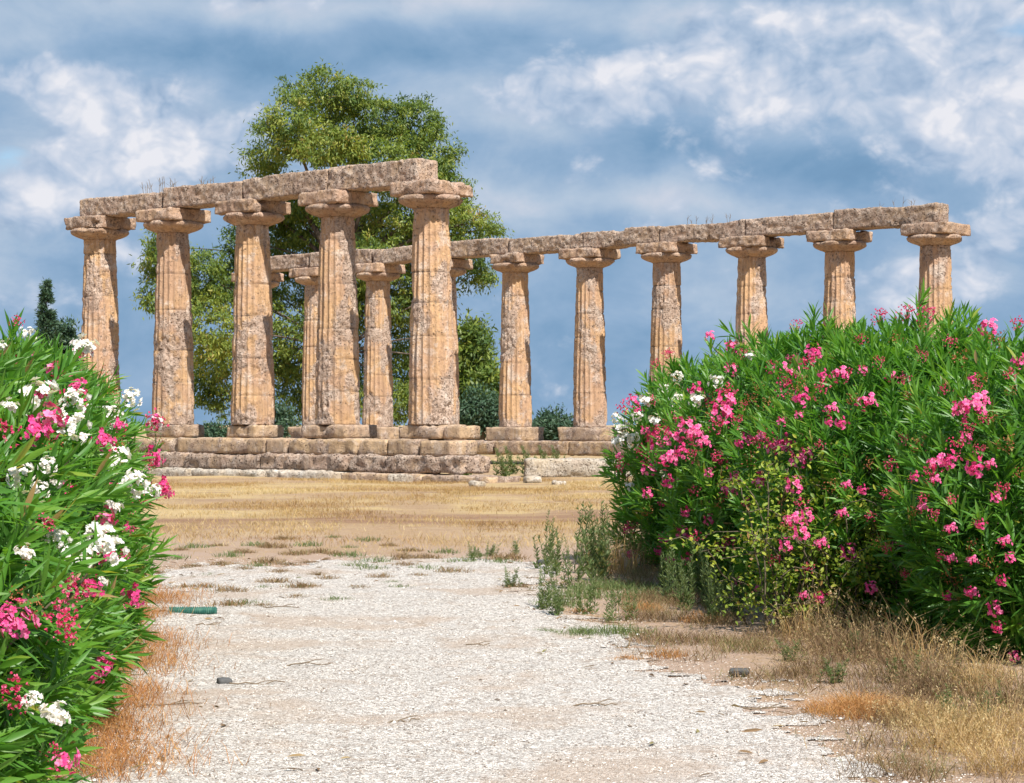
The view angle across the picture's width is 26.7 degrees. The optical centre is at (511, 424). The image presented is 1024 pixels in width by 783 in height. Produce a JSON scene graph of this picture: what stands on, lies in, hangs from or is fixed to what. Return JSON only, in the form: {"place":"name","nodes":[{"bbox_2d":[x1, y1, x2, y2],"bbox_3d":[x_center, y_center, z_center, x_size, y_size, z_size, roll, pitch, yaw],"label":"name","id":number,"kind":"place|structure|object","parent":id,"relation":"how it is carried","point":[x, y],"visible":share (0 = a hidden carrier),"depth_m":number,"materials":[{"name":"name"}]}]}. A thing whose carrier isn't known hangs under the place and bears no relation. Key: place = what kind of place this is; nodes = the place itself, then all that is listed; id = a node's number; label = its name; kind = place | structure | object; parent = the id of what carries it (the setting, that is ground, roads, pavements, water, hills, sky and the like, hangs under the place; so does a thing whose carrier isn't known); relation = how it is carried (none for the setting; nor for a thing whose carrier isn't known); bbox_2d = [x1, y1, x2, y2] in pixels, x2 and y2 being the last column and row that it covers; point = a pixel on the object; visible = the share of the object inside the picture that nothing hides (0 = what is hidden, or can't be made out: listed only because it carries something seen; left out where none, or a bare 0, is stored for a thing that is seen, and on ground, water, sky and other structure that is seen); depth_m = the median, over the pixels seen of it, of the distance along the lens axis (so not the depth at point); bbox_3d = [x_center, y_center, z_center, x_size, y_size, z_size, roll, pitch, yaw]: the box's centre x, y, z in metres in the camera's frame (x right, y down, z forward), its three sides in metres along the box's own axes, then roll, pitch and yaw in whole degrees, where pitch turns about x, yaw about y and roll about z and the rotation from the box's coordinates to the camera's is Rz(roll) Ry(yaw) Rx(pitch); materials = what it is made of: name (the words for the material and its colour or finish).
{"place":"outdoors","nodes":[
{"label":"outdoors","id":0,"kind":"place"},
{"bbox_2d":[356,262,405,426],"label":"doric column","id":1,"kind":"structure","parent":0,"point":[377,277],"depth_m":68.75,"materials":[{"name":"stone"}]},
{"bbox_2d":[309,249,374,267],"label":"architrave block","id":2,"kind":"structure","parent":1,"relation":"on","point":[363,256],"depth_m":69.23,"materials":[{"name":"stone"}]},
{"bbox_2d":[371,245,411,264],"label":"architrave block","id":3,"kind":"structure","parent":1,"relation":"on","point":[399,255],"depth_m":68.19,"materials":[{"name":"stone"}]},
{"bbox_2d":[0,0,1023,424],"label":"sky","id":4,"kind":"structure","parent":0,"point":[575,116],"materials":[{"name":"blue"}]},
{"bbox_2d":[57,554,1001,782],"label":"gravel path","id":5,"kind":"structure","parent":0,"point":[531,701],"depth_m":12.54,"materials":[{"name":"gravel"}]},
{"bbox_2d":[63,575,270,782],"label":"rust grass","id":6,"kind":"structure","parent":5,"relation":"on","point":[112,721],"depth_m":11.41,"materials":[{"name":"plant"}]},
{"bbox_2d":[578,620,657,637],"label":"grass tuft","id":7,"kind":"object","parent":5,"relation":"on","point":[621,629],"visible":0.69,"depth_m":15.99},
{"bbox_2d":[64,425,1023,782],"bbox_3d":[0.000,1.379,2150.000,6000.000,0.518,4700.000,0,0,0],"label":"ground","id":8,"kind":"structure","parent":0,"point":[360,527],"depth_m":25.80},
{"bbox_2d":[33,278,62,355],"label":"conifer","id":9,"kind":"object","parent":8,"relation":"on","point":[47,318],"visible":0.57,"depth_m":117.79,"materials":[{"name":"green plant"}]},
{"bbox_2d":[34,314,81,366],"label":"rounded shrub","id":10,"kind":"object","parent":8,"relation":"on","point":[68,331],"visible":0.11,"depth_m":119.63,"materials":[{"name":"green plant"}]},
{"bbox_2d":[0,343,134,782],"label":"oleander bush","id":11,"kind":"object","parent":8,"relation":"on","point":[40,690],"visible":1,"depth_m":8.19,"materials":[{"name":"green plant"}]},
{"bbox_2d":[0,329,156,729],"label":"oleander bush","id":12,"kind":"object","parent":8,"relation":"on","point":[96,463],"visible":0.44,"depth_m":11.26,"materials":[{"name":"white plant"}]},
{"bbox_2d":[5,331,174,593],"bbox_3d":[-4.390,0.370,17.557,3.173,2.649,4.061,0,0,0],"label":"oleander bush","id":13,"kind":"object","parent":8,"relation":"on","point":[128,396],"visible":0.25,"depth_m":17.88,"materials":[{"name":"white plant"}]},
{"bbox_2d":[0,308,183,657],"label":"oleander bush","id":14,"kind":"object","parent":8,"relation":"on","point":[144,569],"visible":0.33,"depth_m":14.32,"materials":[{"name":"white plant"}]},
{"bbox_2d":[134,466,216,475],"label":"stone block","id":15,"kind":"structure","parent":8,"relation":"on","point":[172,471],"depth_m":49.24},
{"bbox_2d":[149,451,197,467],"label":"stone block","id":16,"kind":"structure","parent":15,"relation":"on","point":[175,459],"depth_m":50.02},
{"bbox_2d":[191,468,269,476],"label":"stone block","id":17,"kind":"structure","parent":8,"relation":"on","point":[230,472],"depth_m":47.95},
{"bbox_2d":[183,453,260,469],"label":"stone block","id":18,"kind":"structure","parent":17,"relation":"on","point":[223,461],"depth_m":48.85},
{"bbox_2d":[177,437,286,453],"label":"stone block","id":19,"kind":"structure","parent":18,"relation":"on","point":[219,445],"depth_m":49.24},
{"bbox_2d":[227,424,281,437],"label":"stone block","id":20,"kind":"structure","parent":19,"relation":"on","point":[254,431],"depth_m":49.40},
{"bbox_2d":[215,198,290,424],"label":"doric column","id":21,"kind":"structure","parent":20,"relation":"on","point":[252,220],"depth_m":49.39,"materials":[{"name":"stone"}]},
{"bbox_2d":[163,181,243,208],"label":"architrave block","id":22,"kind":"structure","parent":21,"relation":"on","point":[203,196],"depth_m":50.54,"materials":[{"name":"stone"}]},
{"bbox_2d":[242,169,328,200],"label":"architrave block","id":23,"kind":"structure","parent":21,"relation":"on","point":[284,186],"depth_m":48.55,"materials":[{"name":"stone"}]},
{"bbox_2d":[196,394,301,437],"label":"dark shrub","id":24,"kind":"object","parent":8,"relation":"on","point":[211,429],"visible":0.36,"depth_m":83.71,"materials":[{"name":"green plant"}]},
{"bbox_2d":[266,469,352,479],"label":"stone block","id":25,"kind":"structure","parent":8,"relation":"on","point":[304,474],"depth_m":46.26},
{"bbox_2d":[260,452,357,471],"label":"stone block","id":26,"kind":"structure","parent":25,"relation":"on","point":[336,462],"depth_m":46.92,"materials":[{"name":"stone"}]},
{"bbox_2d":[289,438,376,454],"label":"stone block","id":27,"kind":"structure","parent":26,"relation":"on","point":[319,446],"depth_m":46.94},
{"bbox_2d":[301,424,376,438],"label":"stone block","id":28,"kind":"structure","parent":27,"relation":"on","point":[314,431],"depth_m":47.43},
{"bbox_2d":[297,189,377,424],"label":"doric column","id":29,"kind":"structure","parent":28,"relation":"on","point":[337,366],"depth_m":47.47,"materials":[{"name":"stone"}]},
{"bbox_2d":[126,59,514,426],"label":"eucalyptus tree","id":30,"kind":"object","parent":8,"relation":"on","point":[328,141],"visible":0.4,"depth_m":91.58,"materials":[{"name":"green plant"}]},
{"bbox_2d":[136,476,641,562],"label":"dry grass","id":31,"kind":"structure","parent":8,"relation":"on","point":[473,489],"depth_m":33.42,"materials":[{"name":"plant"}]},
{"bbox_2d":[340,472,440,481],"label":"stone block","id":32,"kind":"structure","parent":8,"relation":"on","point":[366,476],"depth_m":44.97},
{"bbox_2d":[349,453,387,472],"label":"stone block","id":33,"kind":"structure","parent":32,"relation":"on","point":[373,463],"depth_m":45.72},
{"bbox_2d":[358,439,389,455],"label":"stone block","id":34,"kind":"structure","parent":33,"relation":"on","point":[375,446],"depth_m":45.87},
{"bbox_2d":[383,454,489,474],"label":"stone block","id":35,"kind":"structure","parent":32,"relation":"on","point":[449,464],"depth_m":44.32,"materials":[{"name":"stone"}]},
{"bbox_2d":[387,438,443,455],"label":"stone block","id":36,"kind":"structure","parent":35,"relation":"on","point":[403,446],"depth_m":45.29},
{"bbox_2d":[399,424,465,439],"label":"stone block","id":37,"kind":"structure","parent":36,"relation":"on","point":[420,431],"depth_m":45.44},
{"bbox_2d":[390,178,472,424],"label":"doric column","id":38,"kind":"structure","parent":37,"relation":"on","point":[431,202],"depth_m":45.50,"materials":[{"name":"stone"}]},
{"bbox_2d":[327,158,437,191],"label":"architrave block","id":39,"kind":"structure","parent":38,"relation":"on","point":[380,176],"depth_m":46.50,"materials":[{"name":"stone"}]},
{"bbox_2d":[420,440,477,456],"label":"stone block","id":40,"kind":"structure","parent":35,"relation":"on","point":[439,448],"depth_m":44.81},
{"bbox_2d":[443,425,479,438],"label":"stone block","id":41,"kind":"structure","parent":40,"relation":"on","point":[461,432],"depth_m":45.00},
{"bbox_2d":[422,474,520,482],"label":"stone block","id":42,"kind":"structure","parent":8,"relation":"on","point":[476,477],"depth_m":43.26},
{"bbox_2d":[457,308,500,439],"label":"leafy tree","id":43,"kind":"object","parent":8,"relation":"on","point":[476,360],"visible":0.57,"depth_m":87.34,"materials":[{"name":"green plant"}]},
{"bbox_2d":[459,377,499,454],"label":"dark shrub","id":44,"kind":"object","parent":8,"relation":"on","point":[481,410],"visible":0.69,"depth_m":83.57,"materials":[{"name":"green plant"}]},
{"bbox_2d":[494,440,575,455],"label":"stone block","id":45,"kind":"structure","parent":8,"relation":"on","point":[531,447],"depth_m":63.41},
{"bbox_2d":[486,427,544,440],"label":"stone block","id":46,"kind":"structure","parent":45,"relation":"on","point":[514,433],"depth_m":64.65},
{"bbox_2d":[489,252,543,426],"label":"doric column","id":47,"kind":"structure","parent":46,"relation":"on","point":[515,396],"depth_m":64.76,"materials":[{"name":"stone"}]},
{"bbox_2d":[509,232,582,254],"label":"architrave block","id":48,"kind":"structure","parent":47,"relation":"on","point":[541,245],"depth_m":63.92,"materials":[{"name":"stone"}]},
{"bbox_2d":[531,402,572,439],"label":"dark shrub","id":49,"kind":"object","parent":8,"relation":"on","point":[549,421],"visible":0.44,"depth_m":83.54,"materials":[{"name":"green plant"}]},
{"bbox_2d":[542,517,564,575],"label":"green weed","id":50,"kind":"object","parent":8,"relation":"on","point":[557,567],"visible":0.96,"depth_m":21.31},
{"bbox_2d":[524,457,631,476],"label":"stone block","id":51,"kind":"structure","parent":8,"relation":"on","point":[569,467],"depth_m":47.15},
{"bbox_2d":[571,504,600,572],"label":"green weed","id":52,"kind":"object","parent":8,"relation":"on","point":[579,534],"visible":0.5,"depth_m":21.45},
{"bbox_2d":[574,500,612,579],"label":"green weed","id":53,"kind":"object","parent":8,"relation":"on","point":[600,555],"visible":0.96,"depth_m":20.58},
{"bbox_2d":[568,441,633,455],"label":"stone block","id":54,"kind":"structure","parent":8,"relation":"on","point":[586,448],"depth_m":61.88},
{"bbox_2d":[557,427,618,440],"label":"stone block","id":55,"kind":"structure","parent":54,"relation":"on","point":[583,434],"depth_m":62.64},
{"bbox_2d":[558,247,620,426],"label":"doric column","id":56,"kind":"structure","parent":55,"relation":"on","point":[589,264],"depth_m":62.78,"materials":[{"name":"stone"}]},
{"bbox_2d":[583,226,663,249],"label":"architrave block","id":57,"kind":"structure","parent":56,"relation":"on","point":[625,238],"depth_m":62.01,"materials":[{"name":"stone"}]},
{"bbox_2d":[564,524,653,574],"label":"dry grass clump","id":58,"kind":"object","parent":8,"relation":"on","point":[615,562],"visible":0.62,"depth_m":21.42,"materials":[{"name":"plant"}]},
{"bbox_2d":[583,522,662,569],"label":"dry grass clump","id":59,"kind":"object","parent":8,"relation":"on","point":[644,558],"visible":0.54,"depth_m":21.89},
{"bbox_2d":[658,536,696,599],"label":"green weed","id":60,"kind":"object","parent":8,"relation":"on","point":[667,583],"visible":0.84,"depth_m":18.57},
{"bbox_2d":[674,562,695,610],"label":"green weed","id":61,"kind":"object","parent":8,"relation":"on","point":[687,597],"visible":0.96,"depth_m":17.84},
{"bbox_2d":[591,339,792,569],"bbox_3d":[2.231,0.331,22.613,2.796,2.565,3.438,0,0,0],"label":"oleander bush","id":62,"kind":"object","parent":8,"relation":"on","point":[639,501],"visible":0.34,"depth_m":22.17,"materials":[{"name":"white plant"}]},
{"bbox_2d":[636,301,910,597],"bbox_3d":[2.782,0.248,20.124,3.323,2.808,4.035,0,0,0],"label":"oleander bush","id":63,"kind":"object","parent":8,"relation":"on","point":[686,465],"visible":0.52,"depth_m":19.41,"materials":[{"name":"green plant"}]},
{"bbox_2d":[586,561,1023,782],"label":"verge grass","id":64,"kind":"structure","parent":8,"relation":"on","point":[655,614],"depth_m":13.31,"materials":[{"name":"plant"}]},
{"bbox_2d":[738,639,871,678],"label":"dry grass clump","id":65,"kind":"object","parent":8,"relation":"on","point":[802,663],"visible":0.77,"depth_m":13.57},
{"bbox_2d":[763,578,860,641],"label":"dry grass clump","id":66,"kind":"object","parent":8,"relation":"on","point":[787,623],"visible":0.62,"depth_m":15.52,"materials":[{"name":"plant"}]},
{"bbox_2d":[739,607,908,655],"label":"dry grass clump","id":67,"kind":"object","parent":8,"relation":"on","point":[813,644],"visible":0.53,"depth_m":14.78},
{"bbox_2d":[658,399,1018,636],"bbox_3d":[2.639,0.693,16.326,3.115,1.805,2.119,0,0,0],"label":"bramble shrub","id":68,"kind":"object","parent":8,"relation":"on","point":[820,577],"visible":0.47,"depth_m":16.08,"materials":[{"name":"green plant"}]},
{"bbox_2d":[776,577,904,646],"bbox_3d":[2.294,1.296,15.173,0.914,0.561,0.900,0,0,45],"label":"dry grass clump","id":69,"kind":"object","parent":8,"relation":"on","point":[836,616],"visible":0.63,"depth_m":15.18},
{"bbox_2d":[780,681,937,721],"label":"dry grass clump","id":70,"kind":"object","parent":8,"relation":"on","point":[842,703],"visible":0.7,"depth_m":11.92,"materials":[{"name":"plant"}]},
{"bbox_2d":[767,607,952,666],"bbox_3d":[2.317,1.406,14.239,1.297,0.376,1.171,0,0,23],"label":"dry grass clump","id":71,"kind":"object","parent":8,"relation":"on","point":[833,652],"visible":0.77,"depth_m":14.17,"materials":[{"name":"plant"}]},
{"bbox_2d":[719,277,1023,634],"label":"oleander bush","id":72,"kind":"object","parent":8,"relation":"on","point":[877,373],"visible":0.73,"depth_m":16.64,"materials":[{"name":"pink plant"}]},
{"bbox_2d":[816,585,929,650],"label":"dry grass clump","id":73,"kind":"object","parent":8,"relation":"on","point":[865,622],"visible":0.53,"depth_m":14.96,"materials":[{"name":"plant"}]},
{"bbox_2d":[835,587,958,663],"bbox_3d":[2.521,1.298,14.188,0.914,0.546,0.900,0,0,21],"label":"dry grass clump","id":74,"kind":"object","parent":8,"relation":"on","point":[888,629],"visible":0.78,"depth_m":14.19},
{"bbox_2d":[818,637,991,683],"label":"dry grass clump","id":75,"kind":"object","parent":8,"relation":"on","point":[873,668],"visible":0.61,"depth_m":13.32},
{"bbox_2d":[867,607,986,672],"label":"dry grass clump","id":76,"kind":"object","parent":8,"relation":"on","point":[917,652],"visible":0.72,"depth_m":13.76,"materials":[{"name":"plant"}]},
{"bbox_2d":[839,644,1017,700],"bbox_3d":[2.527,1.467,12.765,1.179,0.326,1.065,0,0,7],"label":"dry grass clump","id":77,"kind":"object","parent":8,"relation":"on","point":[924,676],"visible":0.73,"depth_m":12.71,"materials":[{"name":"plant"}]},
{"bbox_2d":[845,683,1016,729],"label":"dry grass clump","id":78,"kind":"object","parent":8,"relation":"on","point":[913,705],"visible":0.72,"depth_m":11.50,"materials":[{"name":"plant"}]},
{"bbox_2d":[855,698,1023,759],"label":"dry grass clump","id":79,"kind":"object","parent":8,"relation":"on","point":[941,734],"visible":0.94,"depth_m":10.58,"materials":[{"name":"plant"}]},
{"bbox_2d":[861,315,1023,661],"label":"oleander bush","id":80,"kind":"object","parent":8,"relation":"on","point":[951,550],"visible":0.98,"depth_m":14.41,"materials":[{"name":"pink plant"}]},
{"bbox_2d":[876,683,1023,745],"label":"dry grass clump","id":81,"kind":"object","parent":8,"relation":"on","point":[1019,718],"visible":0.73,"depth_m":10.96,"materials":[{"name":"plant"}]},
{"bbox_2d":[888,621,1022,683],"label":"dry grass clump","id":82,"kind":"object","parent":8,"relation":"on","point":[954,656],"visible":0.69,"depth_m":13.20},
{"bbox_2d":[897,645,1023,687],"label":"dry grass clump","id":83,"kind":"object","parent":8,"relation":"on","point":[990,667],"visible":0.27,"depth_m":13.18,"materials":[{"name":"plant"}]},
{"bbox_2d":[900,725,1023,779],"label":"dry grass clump","id":84,"kind":"object","parent":8,"relation":"on","point":[998,762],"visible":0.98,"depth_m":10.04,"materials":[{"name":"plant"}]},
{"bbox_2d":[913,664,1023,715],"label":"dry grass clump","id":85,"kind":"object","parent":8,"relation":"on","point":[995,691],"visible":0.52,"depth_m":12.22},
{"bbox_2d":[916,629,1023,703],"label":"dry grass clump","id":86,"kind":"object","parent":8,"relation":"on","point":[1008,661],"visible":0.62,"depth_m":12.56,"materials":[{"name":"plant"}]},
{"bbox_2d":[941,638,1023,725],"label":"dry grass clump","id":87,"kind":"object","parent":8,"relation":"on","point":[1017,695],"visible":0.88,"depth_m":11.52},
{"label":"stone block","id":88,"kind":"object","parent":8,"relation":"on","visible":0},
{"bbox_2d":[288,426,301,437],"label":"stone block","id":89,"kind":"structure","parent":88,"relation":"on","point":[294,431],"depth_m":70.96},
{"bbox_2d":[289,267,318,424],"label":"doric column","id":90,"kind":"structure","parent":89,"relation":"on","point":[306,277],"depth_m":70.68,"materials":[{"name":"stone"}]},
{"bbox_2d":[270,253,309,272],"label":"architrave block","id":91,"kind":"structure","parent":90,"relation":"on","point":[282,263],"depth_m":71.49,"materials":[{"name":"stone"}]},
{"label":"stone block","id":92,"kind":"object","parent":8,"relation":"on","visible":0},
{"bbox_2d":[444,439,472,440],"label":"stone block","id":93,"kind":"structure","parent":92,"relation":"on","point":[458,439],"depth_m":66.50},
{"bbox_2d":[449,258,472,423],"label":"doric column","id":94,"kind":"structure","parent":93,"relation":"on","point":[459,266],"depth_m":66.92,"materials":[{"name":"stone"}]},
{"bbox_2d":[450,238,508,258],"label":"architrave block","id":95,"kind":"structure","parent":94,"relation":"on","point":[474,248],"depth_m":65.77,"materials":[{"name":"stone"}]},
{"bbox_2d":[109,557,1006,782],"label":"fallen leaves","id":96,"kind":"object","parent":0,"point":[750,730],"visible":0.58,"depth_m":12.46,"materials":[{"name":"brown plant"}]},
{"bbox_2d":[635,241,697,407],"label":"doric column","id":97,"kind":"structure","parent":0,"point":[665,258],"depth_m":60.89,"materials":[{"name":"stone"}]},
{"bbox_2d":[659,219,745,242],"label":"architrave block","id":98,"kind":"structure","parent":97,"relation":"on","point":[693,233],"depth_m":60.00,"materials":[{"name":"stone"}]},
{"bbox_3d":[-10.220,0.150,53.594,1.226,0.328,0.876,0,0,42],"label":"stone block","id":99,"kind":"object","parent":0,"visible":0},
{"bbox_2d":[64,215,135,409],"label":"doric column","id":100,"kind":"structure","parent":99,"relation":"on","point":[100,235],"depth_m":53.28,"materials":[{"name":"stone"}]},
{"bbox_3d":[-9.732,1.155,51.899,2.632,0.349,1.368,0,0,43],"label":"stone block","id":101,"kind":"object","parent":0,"visible":0},
{"bbox_3d":[-9.316,0.831,51.862,2.742,0.444,0.983,0,0,42],"label":"stone block","id":102,"kind":"object","parent":101,"relation":"on","visible":0},
{"bbox_2d":[123,438,177,451],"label":"stone block","id":103,"kind":"structure","parent":102,"relation":"on","point":[170,445],"depth_m":50.78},
{"bbox_2d":[145,424,203,437],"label":"stone block","id":104,"kind":"structure","parent":103,"relation":"on","point":[186,431],"depth_m":51.26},
{"bbox_2d":[135,207,210,424],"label":"doric column","id":105,"kind":"structure","parent":104,"relation":"on","point":[173,378],"depth_m":51.34,"materials":[{"name":"stone"}]},
{"bbox_2d":[80,192,162,217],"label":"architrave block","id":106,"kind":"structure","parent":105,"relation":"on","point":[125,206],"depth_m":52.58,"materials":[{"name":"stone"}]},
{"bbox_3d":[6.590,0.282,59.230,1.584,0.462,1.193,0,0,42],"label":"stone block","id":107,"kind":"object","parent":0,"visible":0},
{"bbox_2d":[718,235,783,354],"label":"doric column","id":108,"kind":"structure","parent":107,"relation":"on","point":[752,253],"depth_m":58.88,"materials":[{"name":"stone"}]},
{"bbox_2d":[745,212,833,237],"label":"architrave block","id":109,"kind":"structure","parent":108,"relation":"on","point":[778,226],"depth_m":58.02,"materials":[{"name":"stone"}]},
{"bbox_3d":[8.722,0.284,57.310,1.424,0.460,1.187,0,0,42],"label":"stone block","id":110,"kind":"object","parent":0,"visible":0},
{"bbox_2d":[806,228,872,335],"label":"doric column","id":111,"kind":"structure","parent":110,"relation":"on","point":[839,247],"depth_m":56.97,"materials":[{"name":"stone"}]},
{"bbox_3d":[10.879,0.279,55.348,1.590,0.459,1.177,0,0,42],"label":"stone block","id":112,"kind":"object","parent":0,"visible":0},
{"bbox_2d":[900,221,970,340],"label":"doric column","id":113,"kind":"structure","parent":112,"relation":"on","point":[934,241],"depth_m":54.99,"materials":[{"name":"stone"}]},
{"bbox_2d":[833,202,948,230],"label":"architrave block","id":114,"kind":"structure","parent":113,"relation":"on","point":[868,218],"depth_m":55.95,"materials":[{"name":"stone"}]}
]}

